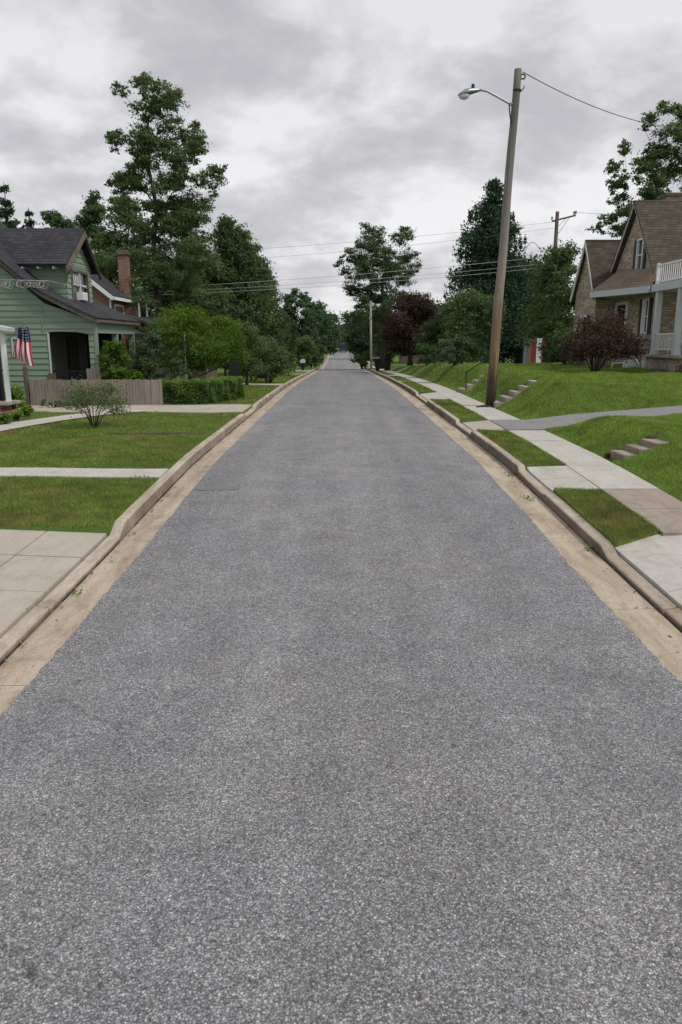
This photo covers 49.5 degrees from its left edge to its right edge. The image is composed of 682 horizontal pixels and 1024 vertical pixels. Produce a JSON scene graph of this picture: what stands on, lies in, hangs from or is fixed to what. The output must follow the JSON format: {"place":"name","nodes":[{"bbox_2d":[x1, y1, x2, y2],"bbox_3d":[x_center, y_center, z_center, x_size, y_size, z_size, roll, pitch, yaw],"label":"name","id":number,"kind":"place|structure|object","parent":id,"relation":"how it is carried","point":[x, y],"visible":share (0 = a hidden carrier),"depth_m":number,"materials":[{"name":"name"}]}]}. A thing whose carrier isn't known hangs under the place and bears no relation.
{"place":"outdoors","nodes":[
{"label":"outdoors","id":0,"kind":"place"},
{"bbox_2d":[0,529,106,637],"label":"driveway","id":1,"kind":"structure","parent":0,"point":[36,567],"depth_m":8.41,"materials":[{"name":"concrete"}]},
{"bbox_2d":[18,405,114,412],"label":"cross path","id":2,"kind":"structure","parent":0,"point":[37,408],"depth_m":23.37,"materials":[{"name":"concrete"}]},
{"bbox_2d":[0,410,142,430],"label":"curved path","id":3,"kind":"structure","parent":0,"point":[12,425],"depth_m":20.20,"materials":[{"name":"concrete"}]},
{"bbox_2d":[0,348,328,539],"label":"lawn","id":4,"kind":"structure","parent":0,"point":[90,529],"depth_m":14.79,"materials":[{"name":"green plant"}]},
{"bbox_2d":[0,413,12,424],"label":"shrub","id":5,"kind":"object","parent":4,"relation":"on","point":[4,418],"visible":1,"depth_m":19.18,"materials":[{"name":"green plant"}]},
{"bbox_2d":[0,181,17,227],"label":"pine tree","id":6,"kind":"object","parent":4,"relation":"on","point":[6,213],"visible":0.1,"depth_m":54.15,"materials":[{"name":"green plant"}]},
{"bbox_2d":[0,325,19,413],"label":"white porch","id":7,"kind":"object","parent":4,"relation":"on","point":[6,405],"visible":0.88,"depth_m":20.85,"materials":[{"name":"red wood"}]},
{"bbox_2d":[5,322,33,366],"bbox_3d":[-8.997,-4.628,20.461,0.948,1.209,0.231,4,13,15],"label":"flag","id":8,"kind":"object","parent":7,"relation":"attached to","point":[22,351],"visible":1,"depth_m":20.40,"materials":[{"name":"fabric"}]},
{"bbox_2d":[4,384,26,408],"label":"shrub","id":9,"kind":"object","parent":4,"relation":"on","point":[16,390],"visible":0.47,"depth_m":22.55,"materials":[{"name":"green plant"}]},
{"bbox_2d":[6,409,24,420],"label":"shrub","id":10,"kind":"object","parent":4,"relation":"on","point":[16,415],"visible":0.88,"depth_m":20.16,"materials":[{"name":"green plant"}]},
{"bbox_2d":[18,404,34,416],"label":"shrub","id":11,"kind":"object","parent":4,"relation":"on","point":[27,409],"visible":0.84,"depth_m":21.13,"materials":[{"name":"green plant"}]},
{"bbox_2d":[22,362,30,404],"bbox_3d":[-10.560,-4.298,24.830,0.140,1.420,0.121,0,13,0],"label":"garden post","id":12,"kind":"object","parent":4,"relation":"on","point":[26,383],"visible":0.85,"depth_m":24.78,"materials":[{"name":"brown wood"}]},
{"bbox_2d":[22,207,36,227],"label":"pine tree","id":13,"kind":"object","parent":4,"relation":"on","point":[30,222],"visible":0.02,"depth_m":56.29,"materials":[{"name":"green plant"}]},
{"bbox_2d":[39,399,71,407],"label":"shrub","id":14,"kind":"object","parent":4,"relation":"on","point":[43,401],"visible":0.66,"depth_m":24.20,"materials":[{"name":"green plant"}]},
{"bbox_2d":[39,209,82,227],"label":"broad tree","id":15,"kind":"object","parent":4,"relation":"on","point":[52,218],"visible":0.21,"depth_m":56.05,"materials":[{"name":"green plant"}]},
{"bbox_2d":[0,221,140,401],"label":"green house","id":16,"kind":"structure","parent":4,"relation":"on","point":[72,324],"depth_m":26.42,"materials":[{"name":"green wood"}]},
{"bbox_2d":[0,280,66,288],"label":"coiled cable","id":17,"kind":"object","parent":16,"relation":"attached to","point":[26,286],"visible":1,"depth_m":24.91,"materials":[{"name":"black rubber"}]},
{"bbox_2d":[66,338,80,383],"bbox_3d":[-10.200,-5.744,28.231,0.080,1.770,1.000,0,13,0],"label":"door","id":18,"kind":"structure","parent":16,"relation":"in","point":[72,343],"depth_m":28.09,"materials":[{"name":"black wood"}]},
{"bbox_2d":[70,268,89,301],"bbox_3d":[-9.905,-8.529,28.025,0.110,1.190,1.850,0,13,0],"label":"window","id":19,"kind":"structure","parent":16,"relation":"in","point":[79,279],"depth_m":27.94,"materials":[{"name":"white glass"}]},
{"bbox_2d":[0,467,167,478],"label":"footpath","id":20,"kind":"structure","parent":4,"relation":"on","point":[83,472],"depth_m":12.60,"materials":[{"name":"concrete"}]},
{"bbox_2d":[50,375,133,427],"bbox_3d":[-6.146,-2.743,18.561,1.995,1.309,2.154,0,13,0],"label":"shrub","id":21,"kind":"object","parent":4,"relation":"on","point":[91,396],"visible":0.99,"depth_m":18.56,"materials":[{"name":"green plant"}]},
{"bbox_2d":[29,379,162,405],"bbox_3d":[-8.219,-4.008,24.898,4.463,0.925,0.178,0,13,0],"label":"wooden fence","id":22,"kind":"object","parent":4,"relation":"on","point":[147,392],"visible":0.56,"depth_m":24.80,"materials":[{"name":"brown wood"}]},
{"bbox_2d":[73,189,128,280],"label":"broad tree","id":23,"kind":"object","parent":4,"relation":"on","point":[88,217],"visible":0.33,"depth_m":57.70,"materials":[{"name":"green plant"}]},
{"bbox_2d":[96,340,131,388],"bbox_3d":[-8.012,-4.982,26.250,1.365,2.222,1.345,-4,14,-17],"label":"conifer shrub","id":24,"kind":"object","parent":4,"relation":"on","point":[117,370],"visible":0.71,"depth_m":26.05,"materials":[{"name":"green plant"}]},
{"bbox_2d":[0,411,232,516],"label":"lawn weeds","id":25,"kind":"object","parent":4,"relation":"on","point":[166,463],"visible":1,"depth_m":14.80,"materials":[{"name":"green plant"}]},
{"bbox_2d":[20,225,217,381],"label":"brick house","id":26,"kind":"structure","parent":4,"relation":"on","point":[106,291],"depth_m":40.59,"materials":[{"name":"brown brick"}]},
{"bbox_2d":[88,199,154,326],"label":"broad tree","id":27,"kind":"object","parent":4,"relation":"on","point":[115,236],"visible":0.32,"depth_m":48.46,"materials":[{"name":"green plant"}]},
{"bbox_2d":[106,358,146,390],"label":"shrub","id":28,"kind":"object","parent":4,"relation":"on","point":[134,374],"visible":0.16,"depth_m":27.10,"materials":[{"name":"green plant"}]},
{"bbox_2d":[124,329,165,379],"bbox_3d":[-8.165,-6.177,30.543,1.969,2.682,2.255,0,13,0],"label":"shrub","id":29,"kind":"object","parent":4,"relation":"on","point":[152,353],"visible":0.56,"depth_m":30.11,"materials":[{"name":"green plant"}]},
{"bbox_2d":[127,355,191,384],"bbox_3d":[-7.298,-5.430,29.473,2.836,1.703,2.052,0,13,0],"label":"shrub","id":30,"kind":"object","parent":4,"relation":"on","point":[178,369],"visible":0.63,"depth_m":29.43,"materials":[{"name":"green plant"}]},
{"bbox_2d":[101,71,227,316],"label":"tall tree","id":31,"kind":"object","parent":4,"relation":"on","point":[182,218],"visible":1,"depth_m":41.63,"materials":[{"name":"green plant"}]},
{"bbox_2d":[129,246,206,331],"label":"broad tree","id":32,"kind":"object","parent":4,"relation":"on","point":[167,303],"visible":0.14,"depth_m":47.43,"materials":[{"name":"green plant"}]},
{"bbox_2d":[136,302,244,379],"bbox_3d":[-6.624,-7.097,32.113,4.758,3.903,4.092,0,13,0],"label":"tree","id":33,"kind":"object","parent":4,"relation":"on","point":[189,326],"visible":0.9,"depth_m":31.62,"materials":[{"name":"green plant"}]},
{"bbox_2d":[157,375,244,404],"bbox_3d":[-4.725,-4.341,26.279,1.811,0.949,3.931,12,17,41],"label":"hedge","id":34,"kind":"object","parent":4,"relation":"on","point":[212,390],"visible":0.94,"depth_m":25.37,"materials":[{"name":"green plant"}]},
{"bbox_2d":[175,247,237,336],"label":"broad tree","id":35,"kind":"object","parent":4,"relation":"on","point":[210,272],"visible":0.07,"depth_m":50.20,"materials":[{"name":"green plant"}]},
{"bbox_2d":[183,286,243,353],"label":"dark tree","id":36,"kind":"object","parent":4,"relation":"on","point":[215,302],"visible":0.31,"depth_m":47.84,"materials":[{"name":"green plant"}]},
{"bbox_2d":[198,361,239,377],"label":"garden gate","id":37,"kind":"structure","parent":4,"relation":"on","point":[234,369],"depth_m":30.91,"materials":[{"name":"metal"}]},
{"bbox_2d":[205,312,257,375],"bbox_3d":[-5.196,-7.274,33.707,2.800,3.574,2.881,0,13,0],"label":"tree","id":38,"kind":"object","parent":4,"relation":"on","point":[226,322],"visible":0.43,"depth_m":33.20,"materials":[{"name":"green plant"}]},
{"bbox_2d":[204,213,278,350],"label":"dark tree","id":39,"kind":"object","parent":4,"relation":"on","point":[228,240],"visible":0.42,"depth_m":52.61,"materials":[{"name":"green plant"}]},
{"bbox_2d":[220,318,269,384],"bbox_3d":[-4.828,-7.847,36.604,2.890,3.402,2.848,0,13,0],"label":"tree","id":40,"kind":"object","parent":4,"relation":"on","point":[250,331],"visible":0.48,"depth_m":36.30,"materials":[{"name":"green plant"}]},
{"bbox_2d":[212,223,279,356],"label":"dark tree","id":41,"kind":"object","parent":4,"relation":"on","point":[266,299],"visible":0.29,"depth_m":53.53,"materials":[{"name":"green plant"}]},
{"bbox_2d":[223,356,275,381],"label":"shrub","id":42,"kind":"object","parent":4,"relation":"on","point":[256,377],"visible":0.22,"depth_m":41.22,"materials":[{"name":"green plant"}]},
{"bbox_2d":[238,242,288,359],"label":"dark tree","id":43,"kind":"object","parent":4,"relation":"on","point":[281,332],"visible":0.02,"depth_m":57.53,"materials":[{"name":"green plant"}]},
{"bbox_2d":[248,258,283,361],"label":"street conifer","id":44,"kind":"object","parent":4,"relation":"on","point":[274,330],"visible":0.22,"depth_m":55.56,"materials":[{"name":"green plant"}]},
{"bbox_2d":[250,335,295,383],"bbox_3d":[-3.801,-8.104,39.267,2.669,2.647,2.214,-6,14,-25],"label":"shrub","id":45,"kind":"object","parent":4,"relation":"on","point":[276,366],"visible":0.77,"depth_m":38.97,"materials":[{"name":"green plant"}]},
{"bbox_2d":[254,266,293,359],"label":"dark tree","id":46,"kind":"object","parent":4,"relation":"on","point":[288,336],"visible":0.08,"depth_m":60.97,"materials":[{"name":"green plant"}]},
{"bbox_2d":[279,314,300,356],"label":"street tree","id":47,"kind":"object","parent":4,"relation":"on","point":[291,347],"visible":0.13,"depth_m":87.37,"materials":[{"name":"green plant"}]},
{"bbox_2d":[280,287,321,365],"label":"street tree","id":48,"kind":"object","parent":4,"relation":"on","point":[290,299],"visible":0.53,"depth_m":110.27,"materials":[{"name":"green plant"}]},
{"bbox_2d":[293,335,319,367],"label":"shrub","id":49,"kind":"object","parent":4,"relation":"on","point":[305,344],"visible":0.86,"depth_m":97.38,"materials":[{"name":"green plant"}]},
{"bbox_2d":[296,315,325,367],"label":"street conifer","id":50,"kind":"object","parent":4,"relation":"on","point":[310,332],"visible":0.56,"depth_m":101.80,"materials":[{"name":"green plant"}]},
{"bbox_2d":[300,300,338,351],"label":"street tree","id":51,"kind":"object","parent":4,"relation":"on","point":[322,312],"visible":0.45,"depth_m":144.49,"materials":[{"name":"green plant"}]},
{"bbox_2d":[320,312,343,354],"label":"street tree","id":52,"kind":"object","parent":4,"relation":"on","point":[333,343],"visible":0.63,"depth_m":178.76,"materials":[{"name":"green plant"}]},
{"bbox_2d":[94,404,251,412],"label":"cross path","id":53,"kind":"structure","parent":0,"point":[222,408],"depth_m":23.62,"materials":[{"name":"concrete"}]},
{"bbox_2d":[0,424,679,679],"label":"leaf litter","id":54,"kind":"object","parent":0,"point":[184,482],"visible":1,"depth_m":9.51,"materials":[{"name":"brown plant"}]},
{"bbox_2d":[0,351,681,1023],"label":"road","id":55,"kind":"structure","parent":0,"point":[354,697],"depth_m":4.66,"materials":[{"name":"grey asphalt"}]},
{"bbox_2d":[0,355,330,716],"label":"gutter","id":56,"kind":"object","parent":55,"relation":"on","point":[49,636],"visible":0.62,"depth_m":8.13,"materials":[{"name":"concrete"}]},
{"bbox_2d":[0,384,290,663],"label":"gutter silt","id":57,"kind":"object","parent":56,"relation":"on","point":[116,544],"visible":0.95,"depth_m":9.10,"materials":[{"name":"brown soil"}]},
{"bbox_2d":[196,485,239,490],"bbox_3d":[-2.047,-0.403,12.319,0.735,0.021,0.357,0,13,0],"label":"asphalt patch","id":58,"kind":"object","parent":55,"relation":"on","point":[221,487],"visible":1,"depth_m":12.33,"materials":[{"name":"grey asphalt"}]},
{"bbox_2d":[351,353,681,680],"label":"gutter","id":59,"kind":"object","parent":55,"relation":"on","point":[614,590],"visible":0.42,"depth_m":8.76,"materials":[{"name":"concrete"}]},
{"bbox_2d":[396,384,680,630],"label":"gutter silt","id":60,"kind":"object","parent":59,"relation":"on","point":[565,522],"visible":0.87,"depth_m":9.29,"materials":[{"name":"brown soil"}]},
{"bbox_2d":[4,395,677,685],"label":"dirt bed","id":61,"kind":"object","parent":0,"point":[252,425],"visible":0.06,"depth_m":8.40,"materials":[{"name":"soil"}]},
{"bbox_2d":[0,353,329,665],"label":"kerb","id":62,"kind":"structure","parent":61,"relation":"on","point":[43,610],"depth_m":9.78,"materials":[{"name":"concrete"}]},
{"bbox_2d":[363,367,681,632],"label":"kerb","id":63,"kind":"structure","parent":61,"relation":"on","point":[581,527],"depth_m":10.23,"materials":[{"name":"concrete"}]},
{"bbox_2d":[0,0,681,328],"label":"sky","id":64,"kind":"structure","parent":0,"point":[326,118],"materials":[{"name":"grey"}]},
{"bbox_2d":[420,392,448,399],"bbox_3d":[3.680,-4.562,29.377,0.712,0.129,3.892,0,13,0],"label":"driveway apron","id":65,"kind":"object","parent":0,"point":[429,396],"visible":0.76,"depth_m":29.48,"materials":[{"name":"concrete"}]},
{"bbox_2d":[367,361,518,419],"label":"sidewalk","id":66,"kind":"structure","parent":0,"point":[490,413],"depth_m":27.40,"materials":[{"name":"concrete"}]},
{"bbox_2d":[462,420,504,430],"bbox_3d":[3.680,-2.202,19.171,0.712,0.122,2.242,0,13,0],"label":"driveway apron","id":67,"kind":"object","parent":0,"point":[482,425],"visible":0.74,"depth_m":19.27,"materials":[{"name":"concrete"}]},
{"bbox_2d":[384,373,659,541],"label":"grass","id":68,"kind":"structure","parent":0,"point":[593,504],"depth_m":11.10,"materials":[{"name":"green plant"}]},
{"bbox_2d":[372,352,681,501],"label":"lawn","id":69,"kind":"structure","parent":0,"point":[396,366],"depth_m":20.86,"materials":[{"name":"green plant"}]},
{"bbox_2d":[333,221,422,368],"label":"tall tree","id":70,"kind":"object","parent":69,"relation":"on","point":[365,262],"visible":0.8,"depth_m":80.63,"materials":[{"name":"green plant"}]},
{"bbox_2d":[357,305,400,363],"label":"street tree","id":71,"kind":"object","parent":69,"relation":"on","point":[390,354],"visible":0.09,"depth_m":97.13,"materials":[{"name":"green plant"}]},
{"bbox_2d":[374,290,440,365],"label":"purple tree","id":72,"kind":"object","parent":69,"relation":"on","point":[399,330],"visible":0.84,"depth_m":68.95,"materials":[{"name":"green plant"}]},
{"bbox_2d":[414,343,438,365],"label":"shrub","id":73,"kind":"object","parent":69,"relation":"on","point":[423,349],"visible":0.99,"depth_m":54.40,"materials":[{"name":"green plant"}]},
{"bbox_2d":[413,322,445,363],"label":"broad tree","id":74,"kind":"object","parent":69,"relation":"on","point":[432,328],"visible":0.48,"depth_m":61.57,"materials":[{"name":"green plant"}]},
{"bbox_2d":[399,306,476,363],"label":"house","id":75,"kind":"structure","parent":69,"relation":"on","point":[403,360],"depth_m":107.76,"materials":[{"name":"metal"}]},
{"bbox_2d":[434,333,476,365],"bbox_3d":[5.963,-8.579,39.146,2.340,1.722,2.036,0,13,0],"label":"shrub","id":76,"kind":"object","parent":69,"relation":"on","point":[451,352],"visible":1,"depth_m":38.89,"materials":[{"name":"green plant"}]},
{"bbox_2d":[458,372,486,392],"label":"stone steps","id":77,"kind":"structure","parent":69,"relation":"on","point":[469,386],"depth_m":31.07,"materials":[{"name":"concrete"}]},
{"bbox_2d":[433,288,512,362],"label":"broad tree","id":78,"kind":"object","parent":69,"relation":"on","point":[477,310],"visible":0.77,"depth_m":45.58,"materials":[{"name":"green plant"}]},
{"bbox_2d":[421,176,538,363],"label":"conifer","id":79,"kind":"object","parent":69,"relation":"on","point":[483,249],"visible":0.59,"depth_m":57.75,"materials":[{"name":"green plant"}]},
{"bbox_2d":[458,68,525,406],"bbox_3d":[4.530,-8.272,23.236,2.128,10.302,0.443,-4,14,-16],"label":"street light","id":80,"kind":"object","parent":69,"relation":"on","point":[464,94],"visible":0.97,"depth_m":23.22,"materials":[{"name":"brown wood"}]},
{"bbox_2d":[523,72,681,128],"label":"power line","id":81,"kind":"object","parent":80,"relation":"hanging from","point":[594,106],"visible":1,"depth_m":25.42,"materials":[{"name":"black rubber"}]},
{"bbox_2d":[493,380,535,407],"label":"stone steps","id":82,"kind":"structure","parent":69,"relation":"on","point":[503,399],"depth_m":24.26,"materials":[{"name":"concrete"}]},
{"bbox_2d":[516,338,545,363],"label":"striped shed","id":83,"kind":"structure","parent":69,"relation":"on","point":[530,354],"depth_m":58.73,"materials":[{"name":"blue paint"}]},
{"bbox_2d":[503,255,559,363],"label":"broad tree","id":84,"kind":"object","parent":69,"relation":"on","point":[544,297],"visible":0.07,"depth_m":60.05,"materials":[{"name":"green plant"}]},
{"bbox_2d":[520,237,582,362],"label":"broad tree","id":85,"kind":"object","parent":69,"relation":"on","point":[555,269],"visible":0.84,"depth_m":47.61,"materials":[{"name":"green plant"}]},
{"bbox_2d":[546,211,576,362],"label":"utility pole","id":86,"kind":"object","parent":69,"relation":"on","point":[556,221],"visible":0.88,"depth_m":48.89,"materials":[{"name":"brown wood"}]},
{"bbox_2d":[144,265,528,292],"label":"power line","id":87,"kind":"object","parent":86,"relation":"hanging from","point":[340,281],"visible":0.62,"depth_m":47.65,"materials":[{"name":"black rubber"}]},
{"bbox_2d":[142,257,540,288],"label":"power line","id":88,"kind":"object","parent":86,"relation":"hanging from","point":[357,274],"visible":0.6,"depth_m":47.64,"materials":[{"name":"black rubber"}]},
{"bbox_2d":[164,268,535,294],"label":"power line","id":89,"kind":"object","parent":86,"relation":"hanging from","point":[350,284],"visible":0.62,"depth_m":47.69,"materials":[{"name":"black rubber"}]},
{"bbox_2d":[545,335,583,364],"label":"shrub","id":90,"kind":"object","parent":69,"relation":"on","point":[551,357],"visible":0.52,"depth_m":35.09,"materials":[{"name":"green plant"}]},
{"bbox_2d":[454,370,681,492],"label":"lawn weeds","id":91,"kind":"object","parent":69,"relation":"on","point":[588,412],"visible":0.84,"depth_m":17.54,"materials":[{"name":"green plant"}]},
{"bbox_2d":[549,304,651,371],"bbox_3d":[9.597,-6.377,27.366,3.710,2.535,3.624,0,13,0],"label":"shrub","id":92,"kind":"object","parent":69,"relation":"on","point":[605,341],"visible":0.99,"depth_m":26.64,"materials":[{"name":"brown plant"}]},
{"bbox_2d":[570,192,681,372],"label":"stone house","id":93,"kind":"structure","parent":69,"relation":"on","point":[635,271],"depth_m":30.28,"materials":[{"name":"brown brick"}]},
{"bbox_2d":[611,301,628,354],"bbox_3d":[12.360,-8.099,32.717,0.120,2.300,1.400,0,13,0],"label":"front door","id":94,"kind":"structure","parent":93,"relation":"in","point":[625,304],"depth_m":32.31,"materials":[{"name":"white paint"}]},
{"bbox_2d":[632,238,645,268],"bbox_3d":[12.403,-10.647,30.640,0.115,1.300,1.300,0,13,0],"label":"window","id":95,"kind":"structure","parent":93,"relation":"in","point":[639,256],"depth_m":30.81,"materials":[{"name":"white paint"}]},
{"bbox_2d":[637,298,652,333],"bbox_3d":[12.403,-7.958,30.106,0.115,1.400,1.250,0,13,0],"label":"window","id":96,"kind":"structure","parent":93,"relation":"in","point":[646,305],"depth_m":30.19,"materials":[{"name":"white paint"}]},
{"bbox_2d":[585,99,681,237],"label":"tall tree","id":97,"kind":"object","parent":69,"relation":"on","point":[661,178],"visible":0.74,"depth_m":38.26,"materials":[{"name":"green plant"}]},
{"bbox_2d":[610,439,667,460],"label":"stone steps","id":98,"kind":"structure","parent":69,"relation":"on","point":[632,449],"depth_m":13.91,"materials":[{"name":"concrete"}]},
{"bbox_2d":[508,430,614,465],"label":"sidewalk","id":99,"kind":"structure","parent":0,"point":[565,451],"depth_m":14.95,"materials":[{"name":"concrete"}]},
{"bbox_2d":[527,466,598,491],"bbox_3d":[3.680,-0.551,12.394,0.712,0.167,1.752,0,13,0],"label":"driveway apron","id":100,"kind":"object","parent":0,"point":[550,478],"visible":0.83,"depth_m":12.40,"materials":[{"name":"concrete"}]},
{"bbox_2d":[489,406,681,429],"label":"grey driveway","id":101,"kind":"structure","parent":0,"point":[545,422],"depth_m":19.30,"materials":[{"name":"grey concrete"}]},
{"bbox_2d":[553,490,659,548],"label":"verge","id":102,"kind":"structure","parent":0,"point":[619,543],"depth_m":9.35,"materials":[{"name":"green plant"}]},
{"bbox_2d":[567,465,658,490],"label":"sidewalk","id":103,"kind":"structure","parent":0,"point":[608,476],"depth_m":12.29,"materials":[{"name":"concrete"}]},
{"bbox_2d":[602,489,681,535],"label":"sidewalk","id":104,"kind":"structure","parent":0,"point":[661,509],"depth_m":10.51,"materials":[{"name":"beige concrete"}]},
{"bbox_2d":[615,534,681,609],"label":"driveway","id":105,"kind":"structure","parent":0,"point":[655,561],"depth_m":8.47,"materials":[{"name":"concrete"}]},
{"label":"right verge","id":106,"kind":"structure","parent":0,"visible":0},
{"bbox_2d":[338,309,379,368],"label":"street tree","id":107,"kind":"object","parent":106,"relation":"on","point":[356,346],"visible":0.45,"depth_m":91.58,"materials":[{"name":"green plant"}]},
{"bbox_2d":[359,351,372,368],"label":"shrub","id":108,"kind":"object","parent":106,"relation":"on","point":[365,356],"visible":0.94,"depth_m":83.94,"materials":[{"name":"green plant"}]},
{"bbox_2d":[369,301,374,368],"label":"utility pole","id":109,"kind":"object","parent":106,"relation":"on","point":[370,316],"visible":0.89,"depth_m":78.65,"materials":[{"name":"brown wood"}]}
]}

